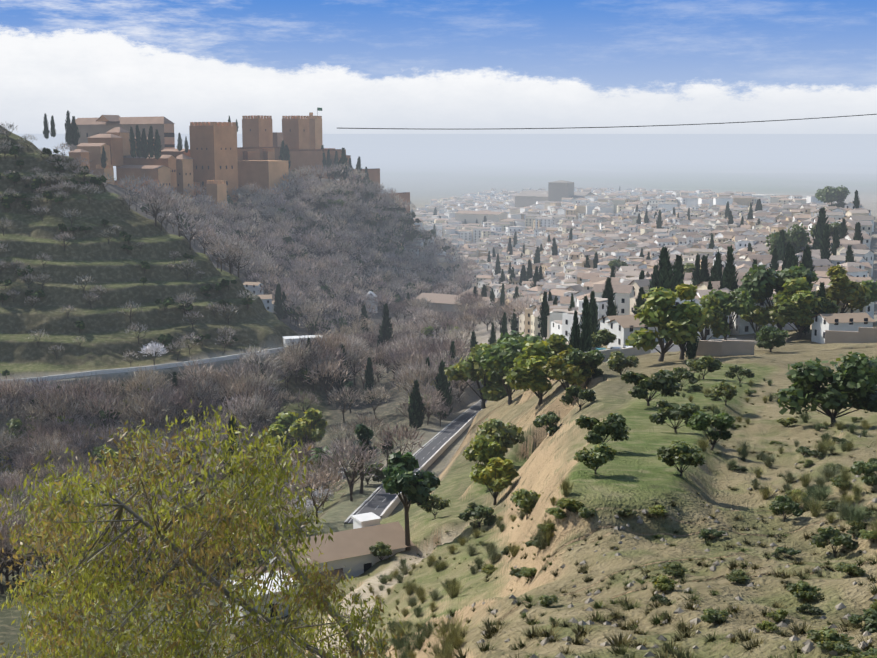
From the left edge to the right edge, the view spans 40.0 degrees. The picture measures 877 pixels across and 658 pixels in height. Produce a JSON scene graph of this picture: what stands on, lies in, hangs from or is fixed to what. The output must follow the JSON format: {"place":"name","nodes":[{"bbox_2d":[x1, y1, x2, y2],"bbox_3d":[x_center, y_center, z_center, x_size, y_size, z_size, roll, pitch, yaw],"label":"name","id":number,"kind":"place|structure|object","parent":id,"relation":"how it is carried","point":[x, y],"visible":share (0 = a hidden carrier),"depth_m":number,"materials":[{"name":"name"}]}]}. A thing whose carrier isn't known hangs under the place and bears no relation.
{"place":"outdoors","nodes":[
{"label":"outdoors","id":0,"kind":"place"},
{"bbox_2d":[0,345,301,383],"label":"spur road","id":1,"kind":"structure","parent":0,"point":[130,369],"depth_m":360.80,"materials":[{"name":"grey asphalt"}]},
{"bbox_2d":[282,467,346,489],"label":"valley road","id":2,"kind":"structure","parent":0,"point":[301,479],"depth_m":246.31,"materials":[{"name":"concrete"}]},
{"bbox_2d":[344,400,487,522],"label":"valley road","id":3,"kind":"structure","parent":0,"point":[379,501],"depth_m":259.52,"materials":[{"name":"grey asphalt"}]},
{"bbox_2d":[0,125,876,657],"bbox_3d":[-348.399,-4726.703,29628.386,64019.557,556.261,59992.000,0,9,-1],"label":"ground","id":4,"kind":"structure","parent":0,"point":[636,473],"depth_m":204.73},
{"bbox_2d":[0,122,240,366],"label":"bare trees","id":5,"kind":"object","parent":4,"relation":"on","point":[52,176],"visible":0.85,"depth_m":399.46,"materials":[{"name":"plant"}]},
{"bbox_2d":[0,142,251,346],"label":"shrubs","id":6,"kind":"object","parent":4,"relation":"on","point":[39,293],"visible":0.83,"depth_m":411.06,"materials":[{"name":"green plant"}]},
{"bbox_2d":[0,146,252,378],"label":"shrubs","id":7,"kind":"object","parent":4,"relation":"on","point":[7,199],"visible":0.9,"depth_m":420.05,"materials":[{"name":"green plant"}]},
{"bbox_2d":[0,134,258,359],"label":"bare trees","id":8,"kind":"object","parent":4,"relation":"on","point":[65,183],"visible":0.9,"depth_m":419.79,"materials":[{"name":"plant"}]},
{"bbox_2d":[0,399,405,657],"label":"tree","id":9,"kind":"object","parent":4,"relation":"on","point":[217,525],"visible":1,"depth_m":20.77,"materials":[{"name":"green plant"}]},
{"bbox_2d":[0,351,425,586],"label":"valley evergreens","id":10,"kind":"object","parent":4,"relation":"on","point":[11,459],"visible":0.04,"depth_m":320.95,"materials":[{"name":"green plant"}]},
{"bbox_2d":[140,341,333,521],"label":"blossoming trees","id":11,"kind":"object","parent":4,"relation":"on","point":[149,348],"visible":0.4,"depth_m":207.94,"materials":[{"name":"white plant"}]},
{"bbox_2d":[69,108,409,214],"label":"castle","id":12,"kind":"structure","parent":4,"relation":"on","point":[215,161],"depth_m":802.59,"materials":[{"name":"stone"}]},
{"bbox_2d":[0,284,488,583],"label":"valley evergreens","id":13,"kind":"object","parent":4,"relation":"on","point":[303,372],"visible":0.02,"depth_m":336.88,"materials":[{"name":"green plant"}]},
{"bbox_2d":[0,283,539,593],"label":"bare trees","id":14,"kind":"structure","parent":4,"relation":"on","point":[415,358],"depth_m":341.48,"materials":[{"name":"brown plant"}]},
{"bbox_2d":[183,381,393,492],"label":"bare trees","id":15,"kind":"object","parent":4,"relation":"on","point":[363,432],"visible":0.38,"depth_m":208.37,"materials":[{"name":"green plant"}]},
{"bbox_2d":[117,162,480,334],"bbox_3d":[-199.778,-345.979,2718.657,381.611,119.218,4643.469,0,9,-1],"label":"bare woods","id":16,"kind":"object","parent":4,"relation":"on","point":[315,305],"depth_m":733.23,"materials":[{"name":"grey plant"}]},
{"bbox_2d":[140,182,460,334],"bbox_3d":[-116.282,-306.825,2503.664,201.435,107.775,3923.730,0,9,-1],"label":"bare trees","id":17,"kind":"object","parent":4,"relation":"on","point":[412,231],"depth_m":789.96,"materials":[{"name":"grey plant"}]},
{"bbox_2d":[308,446,343,500],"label":"palm tree","id":18,"kind":"object","parent":4,"relation":"on","point":[319,450],"visible":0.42,"depth_m":213.46,"materials":[{"name":"green plant"}]},
{"bbox_2d":[382,451,439,550],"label":"pine tree","id":19,"kind":"object","parent":4,"relation":"on","point":[399,473],"visible":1,"depth_m":123.76,"materials":[{"name":"green plant"}]},
{"bbox_2d":[2,263,840,523],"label":"broadleaf trees","id":20,"kind":"object","parent":4,"relation":"on","point":[796,301],"visible":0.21,"depth_m":219.55,"materials":[{"name":"green plant"}]},
{"bbox_2d":[0,265,869,571],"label":"broadleaf trees","id":21,"kind":"object","parent":4,"relation":"on","point":[848,293],"visible":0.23,"depth_m":265.28,"materials":[{"name":"green plant"}]},
{"bbox_2d":[0,185,876,570],"bbox_3d":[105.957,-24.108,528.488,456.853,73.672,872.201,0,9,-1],"label":"broadleaf trees","id":22,"kind":"object","parent":4,"relation":"on","point":[760,281],"visible":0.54,"depth_m":257.58,"materials":[{"name":"green plant"}]},
{"bbox_2d":[43,113,847,411],"bbox_3d":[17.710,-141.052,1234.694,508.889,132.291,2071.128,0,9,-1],"label":"cypress trees","id":23,"kind":"object","parent":4,"relation":"on","point":[821,241],"visible":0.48,"depth_m":447.58,"materials":[{"name":"green plant"}]},
{"bbox_2d":[70,116,828,428],"bbox_3d":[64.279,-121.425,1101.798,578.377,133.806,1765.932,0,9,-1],"label":"cypress trees","id":24,"kind":"object","parent":4,"relation":"on","point":[416,407],"visible":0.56,"depth_m":380.29,"materials":[{"name":"green plant"}]},
{"bbox_2d":[54,110,863,482],"bbox_3d":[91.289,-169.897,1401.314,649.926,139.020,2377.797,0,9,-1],"label":"cypress trees","id":25,"kind":"object","parent":4,"relation":"on","point":[670,276],"visible":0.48,"depth_m":441.85,"materials":[{"name":"green plant"}]},
{"bbox_2d":[225,282,876,625],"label":"houses","id":26,"kind":"structure","parent":4,"relation":"on","point":[345,551],"depth_m":133.22,"materials":[{"name":"white paint"}]},
{"bbox_2d":[369,328,737,561],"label":"olive trees","id":27,"kind":"object","parent":4,"relation":"on","point":[503,435],"visible":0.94,"depth_m":131.98,"materials":[{"name":"green plant"}]},
{"bbox_2d":[331,383,876,657],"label":"grass tufts","id":28,"kind":"object","parent":4,"relation":"on","point":[489,630],"visible":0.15,"depth_m":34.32,"materials":[{"name":"green plant"}]},
{"bbox_2d":[340,114,876,128],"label":"power cable","id":29,"kind":"object","parent":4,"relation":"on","point":[626,126],"visible":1,"depth_m":59.61,"materials":[{"name":"grey metal"}]},
{"bbox_2d":[346,372,876,657],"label":"broom shrubs","id":30,"kind":"object","parent":4,"relation":"on","point":[819,494],"visible":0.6,"depth_m":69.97,"materials":[{"name":"green plant"}]},
{"bbox_2d":[346,365,876,556],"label":"olive trees","id":31,"kind":"object","parent":4,"relation":"on","point":[664,382],"visible":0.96,"depth_m":99.68,"materials":[{"name":"green plant"}]},
{"bbox_2d":[404,180,874,340],"bbox_3d":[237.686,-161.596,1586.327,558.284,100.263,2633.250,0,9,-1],"label":"city buildings","id":32,"kind":"structure","parent":4,"relation":"on","point":[534,219],"depth_m":888.31,"materials":[{"name":"white paint"}]},
{"bbox_2d":[446,429,876,657],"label":"shrubs","id":33,"kind":"object","parent":4,"relation":"on","point":[808,647],"visible":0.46,"depth_m":35.24,"materials":[{"name":"green plant"}]},
{"bbox_2d":[469,388,876,656],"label":"shrubs","id":34,"kind":"object","parent":4,"relation":"on","point":[869,617],"visible":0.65,"depth_m":53.34,"materials":[{"name":"green plant"}]},
{"bbox_2d":[481,384,876,657],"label":"shrubs","id":35,"kind":"object","parent":4,"relation":"on","point":[829,639],"visible":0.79,"depth_m":40.18,"materials":[{"name":"green plant"}]},
{"bbox_2d":[755,224,876,423],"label":"broadleaf trees","id":36,"kind":"object","parent":4,"relation":"on","point":[854,378],"visible":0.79,"depth_m":115.46,"materials":[{"name":"green plant"}]},
{"bbox_2d":[0,0,876,133],"label":"sky","id":37,"kind":"structure","parent":0,"point":[418,66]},
{"bbox_2d":[651,338,756,352],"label":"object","id":38,"kind":"structure","parent":0,"point":[674,348],"depth_m":250.99,"materials":[{"name":"concrete"}]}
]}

